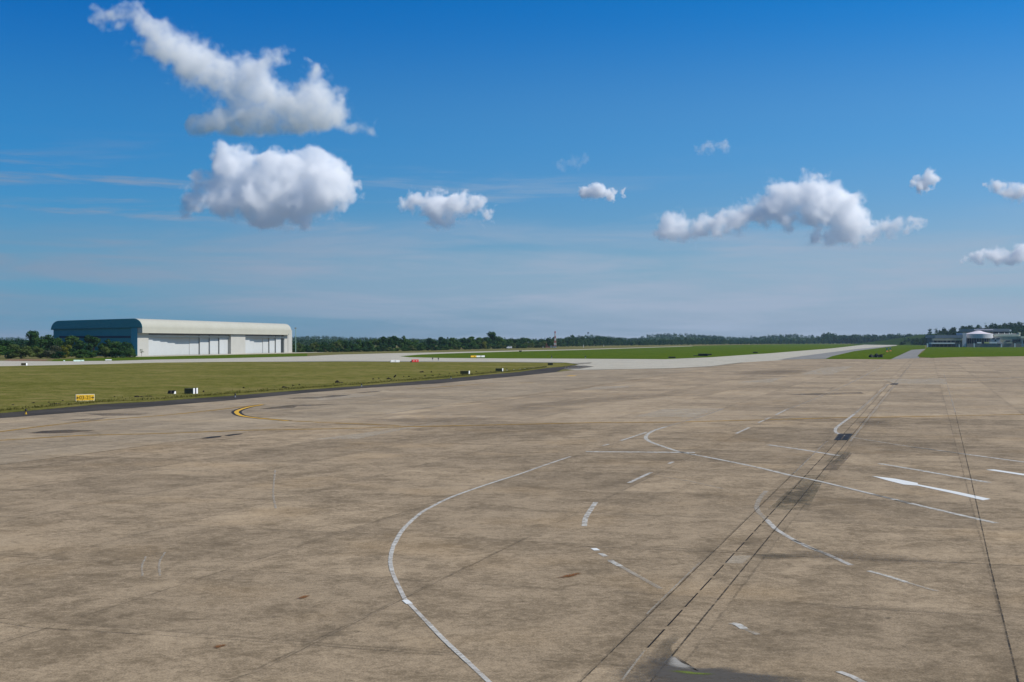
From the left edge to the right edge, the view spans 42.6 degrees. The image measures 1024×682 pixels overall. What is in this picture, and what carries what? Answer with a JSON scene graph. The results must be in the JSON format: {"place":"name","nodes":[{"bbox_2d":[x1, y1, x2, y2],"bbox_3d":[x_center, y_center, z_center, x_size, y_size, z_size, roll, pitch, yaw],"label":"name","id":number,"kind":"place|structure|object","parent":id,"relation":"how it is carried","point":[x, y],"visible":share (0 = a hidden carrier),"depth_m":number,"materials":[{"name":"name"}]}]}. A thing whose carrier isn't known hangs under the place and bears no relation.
{"place":"outdoors","nodes":[
{"label":"outdoors","id":0,"kind":"place"},
{"bbox_2d":[0,367,563,417],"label":"taxiway shoulder","id":1,"kind":"object","parent":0,"point":[96,407],"visible":0.92,"depth_m":155.19},
{"bbox_2d":[261,361,562,362],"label":"taxiway shoulder","id":2,"kind":"object","parent":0,"point":[387,361],"visible":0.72,"depth_m":432.36},
{"bbox_2d":[8,337,849,343],"bbox_3d":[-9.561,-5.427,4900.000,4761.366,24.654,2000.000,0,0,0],"label":"hills","id":3,"kind":"structure","parent":0,"point":[658,338],"depth_m":4423.28,"materials":[{"name":"green plant"}]},
{"bbox_2d":[0,344,926,371],"bbox_3d":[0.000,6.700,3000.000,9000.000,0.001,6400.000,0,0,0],"label":"ground","id":4,"kind":"structure","parent":0,"point":[2,358],"depth_m":957.62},
{"bbox_2d":[0,350,17,358],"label":"leafy bush","id":5,"kind":"object","parent":4,"relation":"on","point":[6,353],"visible":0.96,"depth_m":504.34,"materials":[{"name":"green plant"}]},
{"bbox_2d":[0,340,19,356],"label":"broadleaf tree","id":6,"kind":"object","parent":4,"relation":"on","point":[5,343],"visible":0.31,"depth_m":557.89,"materials":[{"name":"green plant"}]},
{"bbox_2d":[6,344,36,358],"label":"leafy bush","id":7,"kind":"object","parent":4,"relation":"on","point":[24,351],"visible":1,"depth_m":507.19,"materials":[{"name":"green plant"}]},
{"bbox_2d":[5,359,47,360],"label":"dirt strip","id":8,"kind":"object","parent":4,"relation":"on","point":[27,360],"visible":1,"depth_m":455.18,"materials":[{"name":"brown soil"}]},
{"bbox_2d":[25,330,40,352],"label":"broadleaf tree","id":9,"kind":"object","parent":4,"relation":"on","point":[33,337],"visible":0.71,"depth_m":571.75,"materials":[{"name":"green plant"}]},
{"bbox_2d":[31,346,46,357],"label":"leafy bush","id":10,"kind":"object","parent":4,"relation":"on","point":[37,351],"visible":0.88,"depth_m":514.89,"materials":[{"name":"green plant"}]},
{"bbox_2d":[38,335,60,353],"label":"broadleaf tree","id":11,"kind":"object","parent":4,"relation":"on","point":[46,342],"visible":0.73,"depth_m":590.30,"materials":[{"name":"green plant"}]},
{"bbox_2d":[43,345,61,357],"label":"leafy bush","id":12,"kind":"object","parent":4,"relation":"on","point":[49,352],"visible":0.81,"depth_m":515.81,"materials":[{"name":"green plant"}]},
{"bbox_2d":[50,351,66,358],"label":"leafy bush","id":13,"kind":"object","parent":4,"relation":"on","point":[56,355],"visible":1,"depth_m":509.66,"materials":[{"name":"green plant"}]},
{"bbox_2d":[54,337,70,355],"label":"broadleaf tree","id":14,"kind":"object","parent":4,"relation":"on","point":[59,340],"visible":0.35,"depth_m":594.47,"materials":[{"name":"green plant"}]},
{"bbox_2d":[60,344,71,357],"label":"leafy bush","id":15,"kind":"object","parent":4,"relation":"on","point":[65,351],"visible":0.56,"depth_m":522.61,"materials":[{"name":"green plant"}]},
{"bbox_2d":[61,335,82,353],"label":"broadleaf tree","id":16,"kind":"object","parent":4,"relation":"on","point":[71,340],"visible":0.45,"depth_m":595.64,"materials":[{"name":"green plant"}]},
{"bbox_2d":[69,349,89,357],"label":"leafy bush","id":17,"kind":"object","parent":4,"relation":"on","point":[80,354],"visible":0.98,"depth_m":518.73,"materials":[{"name":"green plant"}]},
{"bbox_2d":[70,341,90,352],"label":"broadleaf tree","id":18,"kind":"object","parent":4,"relation":"on","point":[81,345],"visible":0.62,"depth_m":566.06,"materials":[{"name":"green plant"}]},
{"bbox_2d":[75,394,94,400],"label":"airfield sign","id":19,"kind":"object","parent":4,"relation":"on","point":[85,397],"visible":1,"depth_m":145.66,"materials":[{"name":"metal"}]},
{"bbox_2d":[84,350,98,357],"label":"leafy bush","id":20,"kind":"object","parent":4,"relation":"on","point":[92,354],"visible":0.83,"depth_m":527.63,"materials":[{"name":"green plant"}]},
{"bbox_2d":[83,335,100,351],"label":"broadleaf tree","id":21,"kind":"object","parent":4,"relation":"on","point":[92,342],"visible":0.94,"depth_m":590.64,"materials":[{"name":"green plant"}]},
{"bbox_2d":[98,339,111,351],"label":"broadleaf tree","id":22,"kind":"object","parent":4,"relation":"on","point":[107,345],"visible":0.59,"depth_m":586.17,"materials":[{"name":"green plant"}]},
{"bbox_2d":[97,347,113,357],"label":"leafy bush","id":23,"kind":"object","parent":4,"relation":"on","point":[105,352],"visible":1,"depth_m":531.60,"materials":[{"name":"green plant"}]},
{"bbox_2d":[107,350,124,357],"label":"leafy bush","id":24,"kind":"object","parent":4,"relation":"on","point":[116,353],"visible":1,"depth_m":531.85,"materials":[{"name":"green plant"}]},
{"bbox_2d":[110,341,122,355],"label":"broadleaf tree","id":25,"kind":"object","parent":4,"relation":"on","point":[115,345],"visible":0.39,"depth_m":579.24,"materials":[{"name":"green plant"}]},
{"bbox_2d":[118,342,135,354],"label":"broadleaf tree","id":26,"kind":"object","parent":4,"relation":"on","point":[126,346],"visible":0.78,"depth_m":575.20,"materials":[{"name":"green plant"}]},
{"bbox_2d":[124,348,136,356],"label":"leafy bush","id":27,"kind":"object","parent":4,"relation":"on","point":[131,353],"visible":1,"depth_m":540.46,"materials":[{"name":"green plant"}]},
{"bbox_2d":[52,354,306,360],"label":"verge grass","id":28,"kind":"structure","parent":4,"relation":"on","point":[192,357],"depth_m":540.39,"materials":[{"name":"green plant"}]},
{"bbox_2d":[51,318,319,356],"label":"hangar","id":29,"kind":"structure","parent":4,"relation":"on","point":[153,337],"depth_m":645.31,"materials":[{"name":"grey metal"}]},
{"bbox_2d":[149,337,152,355],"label":"door leaf","id":30,"kind":"structure","parent":29,"relation":"in","point":[150,338],"depth_m":611.61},
{"bbox_2d":[153,337,159,355],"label":"door leaf","id":31,"kind":"structure","parent":29,"relation":"in","point":[156,340],"depth_m":618.14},
{"bbox_2d":[160,337,166,354],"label":"door leaf","id":32,"kind":"structure","parent":29,"relation":"in","point":[163,340],"depth_m":626.34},
{"bbox_2d":[167,335,174,354],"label":"door leaf","id":33,"kind":"structure","parent":29,"relation":"in","point":[170,340],"depth_m":635.74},
{"bbox_2d":[175,335,188,354],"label":"door leaf","id":34,"kind":"structure","parent":29,"relation":"in","point":[181,343],"depth_m":648.04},
{"bbox_2d":[189,335,198,354],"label":"door leaf","id":35,"kind":"structure","parent":29,"relation":"in","point":[193,342],"depth_m":660.10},
{"bbox_2d":[199,335,208,353],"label":"door leaf","id":36,"kind":"structure","parent":29,"relation":"in","point":[203,342],"depth_m":670.41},
{"bbox_2d":[209,335,218,353],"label":"door leaf","id":37,"kind":"structure","parent":29,"relation":"in","point":[213,342],"depth_m":680.64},
{"bbox_2d":[219,335,227,353],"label":"door leaf","id":38,"kind":"structure","parent":29,"relation":"in","point":[223,342],"depth_m":690.43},
{"bbox_2d":[245,338,249,352],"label":"door leaf","id":39,"kind":"structure","parent":29,"relation":"in","point":[247,340],"depth_m":721.62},
{"bbox_2d":[250,338,253,352],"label":"door leaf","id":40,"kind":"structure","parent":29,"relation":"in","point":[251,339],"depth_m":729.42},
{"bbox_2d":[254,338,261,352],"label":"door leaf","id":41,"kind":"structure","parent":29,"relation":"in","point":[257,341],"depth_m":739.55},
{"bbox_2d":[262,338,268,352],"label":"door leaf","id":42,"kind":"structure","parent":29,"relation":"in","point":[265,341],"depth_m":749.45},
{"bbox_2d":[269,338,274,352],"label":"door leaf","id":43,"kind":"structure","parent":29,"relation":"in","point":[271,340],"depth_m":757.18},
{"bbox_2d":[275,336,280,352],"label":"door leaf","id":44,"kind":"structure","parent":29,"relation":"in","point":[277,340],"depth_m":764.98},
{"bbox_2d":[184,388,197,393],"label":"airfield sign","id":45,"kind":"object","parent":4,"relation":"on","point":[190,390],"visible":0.86,"depth_m":165.76,"materials":[{"name":"metal"}]},
{"bbox_2d":[0,361,573,412],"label":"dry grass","id":46,"kind":"structure","parent":4,"relation":"on","point":[26,386],"depth_m":240.43,"materials":[{"name":"green plant"}]},
{"bbox_2d":[381,336,387,346],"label":"broadleaf tree","id":47,"kind":"object","parent":4,"relation":"on","point":[384,342],"visible":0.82,"depth_m":904.61,"materials":[{"name":"green plant"}]},
{"bbox_2d":[386,337,395,348],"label":"broadleaf tree","id":48,"kind":"object","parent":4,"relation":"on","point":[391,342],"visible":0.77,"depth_m":913.01,"materials":[{"name":"green plant"}]},
{"bbox_2d":[398,336,407,347],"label":"broadleaf tree","id":49,"kind":"object","parent":4,"relation":"on","point":[402,343],"visible":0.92,"depth_m":931.02,"materials":[{"name":"green plant"}]},
{"bbox_2d":[0,345,895,369],"bbox_3d":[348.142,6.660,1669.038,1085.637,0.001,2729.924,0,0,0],"label":"taxiway","id":50,"kind":"structure","parent":4,"relation":"on","point":[601,364],"depth_m":455.59,"materials":[{"name":"concrete"}]},
{"bbox_2d":[0,332,922,348],"bbox_3d":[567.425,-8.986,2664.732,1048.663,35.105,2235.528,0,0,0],"label":"forest","id":51,"kind":"object","parent":4,"relation":"on","point":[572,340],"visible":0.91,"depth_m":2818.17,"materials":[{"name":"green plant"}]},
{"bbox_2d":[486,331,497,344],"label":"broadleaf tree","id":52,"kind":"object","parent":4,"relation":"on","point":[492,336],"visible":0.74,"depth_m":1203.56,"materials":[{"name":"green plant"}]},
{"bbox_2d":[496,336,506,344],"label":"broadleaf tree","id":53,"kind":"object","parent":4,"relation":"on","point":[500,340],"visible":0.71,"depth_m":1223.39,"materials":[{"name":"green plant"}]},
{"bbox_2d":[900,321,1023,344],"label":"forest","id":54,"kind":"object","parent":4,"relation":"on","point":[1016,328],"visible":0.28,"depth_m":2236.26,"materials":[{"name":"green plant"}]},
{"bbox_2d":[967,342,1020,346],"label":"wall","id":55,"kind":"structure","parent":4,"relation":"on","point":[992,344],"depth_m":1488.00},
{"bbox_2d":[0,358,1023,681],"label":"apron","id":56,"kind":"object","parent":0,"point":[490,592],"visible":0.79,"depth_m":41.01,"materials":[{"name":"concrete"}]},
{"bbox_2d":[0,362,742,464],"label":"taxiway lane","id":57,"kind":"structure","parent":56,"relation":"on","point":[382,400],"depth_m":121.06,"materials":[{"name":"concrete"}]},
{"bbox_2d":[38,430,91,432],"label":"tar patch","id":58,"kind":"object","parent":57,"relation":"on","point":[71,431],"visible":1,"depth_m":96.69,"materials":[{"name":"grey asphalt"}]},
{"bbox_2d":[0,404,263,431],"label":"painted line","id":59,"kind":"object","parent":57,"relation":"on","point":[123,418],"visible":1,"depth_m":113.11,"materials":[{"name":"white paint"}]},
{"bbox_2d":[231,405,291,420],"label":"painted line","id":60,"kind":"object","parent":57,"relation":"on","point":[236,412],"visible":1,"depth_m":119.22,"materials":[{"name":"yellow paint"}]},
{"bbox_2d":[310,394,372,399],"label":"relaid slab","id":61,"kind":"structure","parent":57,"relation":"on","point":[340,396],"depth_m":158.28,"materials":[{"name":"beige concrete"}]},
{"bbox_2d":[319,421,443,438],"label":"relaid slab","id":62,"kind":"structure","parent":56,"relation":"on","point":[353,436],"depth_m":92.74,"materials":[{"name":"beige concrete"}]},
{"bbox_2d":[388,546,406,598],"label":"painted line","id":63,"kind":"object","parent":56,"relation":"on","point":[400,589],"visible":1,"depth_m":36.12,"materials":[{"name":"white paint"}]},
{"bbox_2d":[388,514,419,570],"bbox_3d":[-3.704,6.650,44.256,0.489,0.001,12.477,0,0,0],"label":"painted line","id":64,"kind":"object","parent":56,"relation":"on","point":[390,563],"visible":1,"depth_m":42.73,"materials":[{"name":"white paint"}]},
{"bbox_2d":[403,599,491,681],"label":"painted line","id":65,"kind":"object","parent":56,"relation":"on","point":[470,664],"visible":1,"depth_m":27.10,"materials":[{"name":"white paint"}]},
{"bbox_2d":[425,622,470,661],"bbox_3d":[-1.463,6.650,29.120,0.143,0.001,4.089,0,0,-16],"label":"painted line","id":66,"kind":"object","parent":56,"relation":"on","point":[445,640],"visible":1,"depth_m":28.97,"materials":[{"name":"white paint"}]},
{"bbox_2d":[394,457,568,543],"bbox_3d":[-1.037,6.654,59.472,1.766,0.001,33.761,0,0,12],"label":"painted line","id":67,"kind":"object","parent":56,"relation":"on","point":[422,511],"visible":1,"depth_m":54.50,"materials":[{"name":"white paint"}]},
{"bbox_2d":[449,474,518,497],"bbox_3d":[-1.185,6.650,60.763,0.229,0.001,10.675,0,0,17],"label":"painted line","id":68,"kind":"object","parent":56,"relation":"on","point":[480,486],"visible":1,"depth_m":59.69,"materials":[{"name":"white paint"}]},
{"bbox_2d":[1,414,1023,440],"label":"painted line","id":69,"kind":"object","parent":56,"relation":"on","point":[475,425],"visible":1,"depth_m":102.49,"materials":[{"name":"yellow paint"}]},
{"bbox_2d":[402,422,630,426],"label":"painted line","id":70,"kind":"object","parent":56,"relation":"on","point":[517,424],"visible":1,"depth_m":105.53,"materials":[{"name":"yellow paint"}]},
{"bbox_2d":[582,502,597,525],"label":"painted line","id":71,"kind":"object","parent":56,"relation":"on","point":[584,520],"visible":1,"depth_m":49.84,"materials":[{"name":"white paint"}]},
{"bbox_2d":[586,451,694,452],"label":"painted line","id":72,"kind":"object","parent":56,"relation":"on","point":[648,452],"visible":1,"depth_m":78.52,"materials":[{"name":"white paint"}]},
{"bbox_2d":[644,427,695,454],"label":"painted line","id":73,"kind":"object","parent":56,"relation":"on","point":[647,434],"visible":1,"depth_m":87.14,"materials":[{"name":"white paint"}]},
{"bbox_2d":[334,356,1023,425],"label":"taxiway lane","id":74,"kind":"structure","parent":56,"relation":"on","point":[973,389],"depth_m":158.40,"materials":[{"name":"beige concrete"}]},
{"bbox_2d":[580,385,634,390],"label":"relaid slab","id":75,"kind":"structure","parent":74,"relation":"on","point":[607,387],"depth_m":189.13,"materials":[{"name":"beige concrete"}]},
{"bbox_2d":[637,408,720,416],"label":"relaid slab","id":76,"kind":"structure","parent":74,"relation":"on","point":[693,414],"depth_m":122.70,"materials":[{"name":"beige concrete"}]},
{"bbox_2d":[743,377,780,382],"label":"relaid slab","id":77,"kind":"structure","parent":74,"relation":"on","point":[768,381],"depth_m":222.92,"materials":[{"name":"beige concrete"}]},
{"bbox_2d":[806,366,852,374],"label":"relaid slab","id":78,"kind":"structure","parent":74,"relation":"on","point":[818,370],"depth_m":299.32,"materials":[{"name":"beige concrete"}]},
{"bbox_2d":[884,378,945,383],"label":"relaid slab","id":79,"kind":"structure","parent":74,"relation":"on","point":[917,381],"depth_m":217.37,"materials":[{"name":"beige concrete"}]},
{"bbox_2d":[671,658,688,666],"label":"painted line","id":80,"kind":"object","parent":56,"relation":"on","point":[676,662],"visible":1,"depth_m":27.05,"materials":[{"name":"white paint"}]},
{"bbox_2d":[580,460,806,681],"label":"joint line","id":81,"kind":"object","parent":56,"relation":"on","point":[675,588],"visible":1,"depth_m":35.90,"materials":[{"name":"black"}]},
{"bbox_2d":[633,657,791,681],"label":"stain","id":82,"kind":"object","parent":56,"relation":"on","point":[665,670],"visible":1,"depth_m":26.09,"materials":[{"name":"grey"}]},
{"bbox_2d":[679,451,791,475],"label":"painted line","id":83,"kind":"object","parent":56,"relation":"on","point":[744,464],"visible":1,"depth_m":70.59,"materials":[{"name":"white paint"}]},
{"bbox_2d":[726,555,752,562],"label":"relaid slab","id":84,"kind":"structure","parent":56,"relation":"on","point":[731,560],"depth_m":40.03,"materials":[{"name":"beige concrete"}]},
{"bbox_2d":[754,491,767,517],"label":"painted line","id":85,"kind":"object","parent":56,"relation":"on","point":[758,510],"visible":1,"depth_m":53.17,"materials":[{"name":"white paint"}]},
{"bbox_2d":[651,368,906,680],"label":"joint line","id":86,"kind":"object","parent":56,"relation":"on","point":[671,656],"visible":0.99,"depth_m":38.26,"materials":[{"name":"black"}]},
{"bbox_2d":[771,445,840,455],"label":"painted line","id":87,"kind":"object","parent":56,"relation":"on","point":[807,450],"visible":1,"depth_m":79.96,"materials":[{"name":"white paint"}]},
{"bbox_2d":[776,529,852,564],"bbox_3d":[9.637,6.654,42.736,0.343,0.001,7.512,0,0,-6],"label":"painted line","id":88,"kind":"object","parent":56,"relation":"on","point":[807,546],"visible":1,"depth_m":42.14,"materials":[{"name":"white paint"}]},
{"bbox_2d":[793,475,872,493],"bbox_3d":[14.855,6.650,61.042,0.335,0.001,8.193,0,0,-13],"label":"painted line","id":89,"kind":"object","parent":56,"relation":"on","point":[834,484],"visible":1,"depth_m":60.94,"materials":[{"name":"white paint"}]},
{"bbox_2d":[834,434,851,439],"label":"drain cover","id":90,"kind":"object","parent":56,"relation":"on","point":[845,437],"visible":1,"depth_m":90.59,"materials":[{"name":"metal"}]},
{"bbox_2d":[834,414,854,435],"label":"painted line","id":91,"kind":"object","parent":56,"relation":"on","point":[835,429],"visible":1,"depth_m":104.89,"materials":[{"name":"white paint"}]},
{"bbox_2d":[836,671,863,681],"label":"painted line","id":92,"kind":"object","parent":56,"relation":"on","point":[849,675],"visible":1,"depth_m":26.12,"materials":[{"name":"white paint"}]},
{"bbox_2d":[799,477,913,503],"bbox_3d":[15.211,6.654,59.449,0.415,0.001,11.534,0,0,-13],"label":"painted line","id":93,"kind":"object","parent":56,"relation":"on","point":[872,494],"visible":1,"depth_m":56.26,"materials":[{"name":"white paint"}]},
{"bbox_2d":[868,571,907,582],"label":"painted line","id":94,"kind":"object","parent":56,"relation":"on","point":[889,576],"visible":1,"depth_m":37.12,"materials":[{"name":"white paint"}]},
{"bbox_2d":[874,476,988,499],"bbox_3d":[18.891,6.654,59.938,0.951,0.001,10.140,0,0,-10],"label":"painted arrow","id":95,"kind":"object","parent":56,"relation":"on","point":[917,484],"visible":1,"depth_m":59.72,"materials":[{"name":"white paint"}]},
{"bbox_2d":[882,463,986,482],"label":"painted line","id":96,"kind":"object","parent":56,"relation":"on","point":[936,473],"visible":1,"depth_m":66.05,"materials":[{"name":"white paint"}]},
{"bbox_2d":[873,494,997,522],"bbox_3d":[16.709,6.654,52.547,0.310,0.001,9.268,0,0,-13],"label":"painted line","id":97,"kind":"object","parent":56,"relation":"on","point":[943,510],"visible":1,"depth_m":51.30,"materials":[{"name":"white paint"}]},
{"bbox_2d":[917,447,1023,461],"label":"painted line","id":98,"kind":"object","parent":56,"relation":"on","point":[981,456],"visible":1,"depth_m":75.14,"materials":[{"name":"white paint"}]},
{"bbox_2d":[956,417,1018,681],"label":"joint line","id":99,"kind":"object","parent":56,"relation":"on","point":[991,570],"visible":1,"depth_m":37.76,"materials":[{"name":"black"}]},
{"bbox_2d":[0,0,1023,339],"label":"sky","id":100,"kind":"structure","parent":0,"point":[420,169],"materials":[{"name":"blue"}]},
{"bbox_2d":[564,365,592,368],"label":"taxiway shoulder","id":101,"kind":"object","parent":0,"point":[571,367],"visible":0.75,"depth_m":333.12},
{"bbox_2d":[403,344,856,358],"bbox_3d":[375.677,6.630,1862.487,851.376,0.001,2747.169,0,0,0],"label":"green grass","id":102,"kind":"structure","parent":0,"point":[676,352],"depth_m":778.09,"materials":[{"name":"green plant"}]},
{"bbox_2d":[778,345,896,359],"bbox_3d":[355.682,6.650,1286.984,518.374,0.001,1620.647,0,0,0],"label":"taxiway shoulder","id":103,"kind":"object","parent":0,"point":[822,355],"visible":0.94,"depth_m":615.31},
{"bbox_2d":[826,345,924,358],"bbox_3d":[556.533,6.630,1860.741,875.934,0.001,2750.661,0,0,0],"label":"green grass","id":104,"kind":"structure","parent":0,"point":[896,351],"depth_m":778.09,"materials":[{"name":"green plant"}]},
{"bbox_2d":[849,332,961,344],"bbox_3d":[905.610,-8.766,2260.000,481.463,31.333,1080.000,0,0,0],"label":"hills","id":105,"kind":"structure","parent":0,"point":[897,341],"depth_m":2473.69,"materials":[{"name":"green plant"}]},
{"bbox_2d":[892,349,924,358],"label":"service road","id":106,"kind":"structure","parent":0,"point":[912,354],"depth_m":662.00,"materials":[{"name":"grey asphalt"}]},
{"bbox_2d":[925,335,962,346],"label":"terminal wing","id":107,"kind":"structure","parent":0,"point":[944,340],"depth_m":1501.60,"materials":[{"name":"grey glass"}]},
{"bbox_2d":[918,347,1023,357],"bbox_3d":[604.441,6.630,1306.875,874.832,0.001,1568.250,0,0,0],"label":"green grass","id":108,"kind":"structure","parent":0,"point":[935,352],"depth_m":778.09,"materials":[{"name":"green plant"}]},
{"bbox_2d":[956,331,992,346],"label":"round pavilion","id":109,"kind":"structure","parent":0,"point":[977,336],"depth_m":1499.00,"materials":[{"name":"white metal"}]},
{"bbox_2d":[959,328,1010,333],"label":"terminal hall","id":110,"kind":"structure","parent":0,"point":[999,331],"depth_m":1552.00,"materials":[{"name":"grey metal"}]},
{"bbox_2d":[989,332,1020,342],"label":"office block","id":111,"kind":"structure","parent":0,"point":[1005,338],"depth_m":1505.60,"materials":[{"name":"grey glass"}]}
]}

